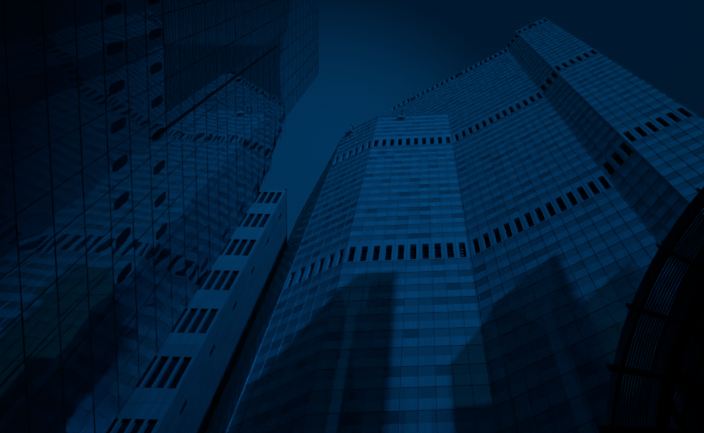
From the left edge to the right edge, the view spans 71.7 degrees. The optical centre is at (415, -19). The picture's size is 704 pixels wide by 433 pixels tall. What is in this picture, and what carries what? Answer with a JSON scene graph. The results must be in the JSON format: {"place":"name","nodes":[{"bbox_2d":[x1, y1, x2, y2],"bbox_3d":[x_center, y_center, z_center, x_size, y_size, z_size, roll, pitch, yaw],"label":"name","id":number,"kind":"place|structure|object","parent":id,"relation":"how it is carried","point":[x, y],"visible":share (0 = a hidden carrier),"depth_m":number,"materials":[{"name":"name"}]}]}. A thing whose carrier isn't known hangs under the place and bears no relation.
{"place":"outdoors","nodes":[
{"label":"outdoors","id":0,"kind":"place"},
{"bbox_2d":[0,0,318,382],"bbox_3d":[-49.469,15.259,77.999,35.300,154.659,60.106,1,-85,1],"label":"glass tower","id":1,"kind":"structure","parent":0,"point":[136,152],"depth_m":54.12,"materials":[{"name":"glass"}]},
{"bbox_2d":[0,0,703,432],"bbox_3d":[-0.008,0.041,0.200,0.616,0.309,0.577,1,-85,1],"label":"graduated nd filter","id":2,"kind":"object","parent":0,"point":[48,384],"visible":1,"depth_m":0.24,"materials":[{"name":"glass"}]},
{"bbox_2d":[163,0,703,240],"label":"sky","id":3,"kind":"structure","parent":0,"point":[374,55],"materials":[{"name":"blue"}]},
{"bbox_2d":[390,17,703,412],"bbox_3d":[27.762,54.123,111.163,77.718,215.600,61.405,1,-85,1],"label":"skyscraper","id":4,"kind":"structure","parent":0,"point":[580,167],"depth_m":89.92,"materials":[{"name":"blue glass"}]},
{"label":"ground","id":5,"kind":"structure","parent":0,"visible":0},
{"bbox_2d":[138,188,286,406],"bbox_3d":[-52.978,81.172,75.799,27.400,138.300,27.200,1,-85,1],"label":"building","id":6,"kind":"structure","parent":5,"relation":"on","point":[196,356],"depth_m":101.77,"materials":[{"name":"concrete"}]},
{"bbox_2d":[216,109,493,424],"bbox_3d":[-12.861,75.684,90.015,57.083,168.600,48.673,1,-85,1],"label":"skyscraper","id":7,"kind":"structure","parent":5,"relation":"on","point":[368,313],"depth_m":82.86,"materials":[{"name":"blue glass"}]},
{"bbox_2d":[606,187,703,378],"bbox_3d":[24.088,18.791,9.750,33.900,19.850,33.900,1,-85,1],"label":"rotunda","id":8,"kind":"structure","parent":5,"relation":"on","point":[683,319],"depth_m":18.71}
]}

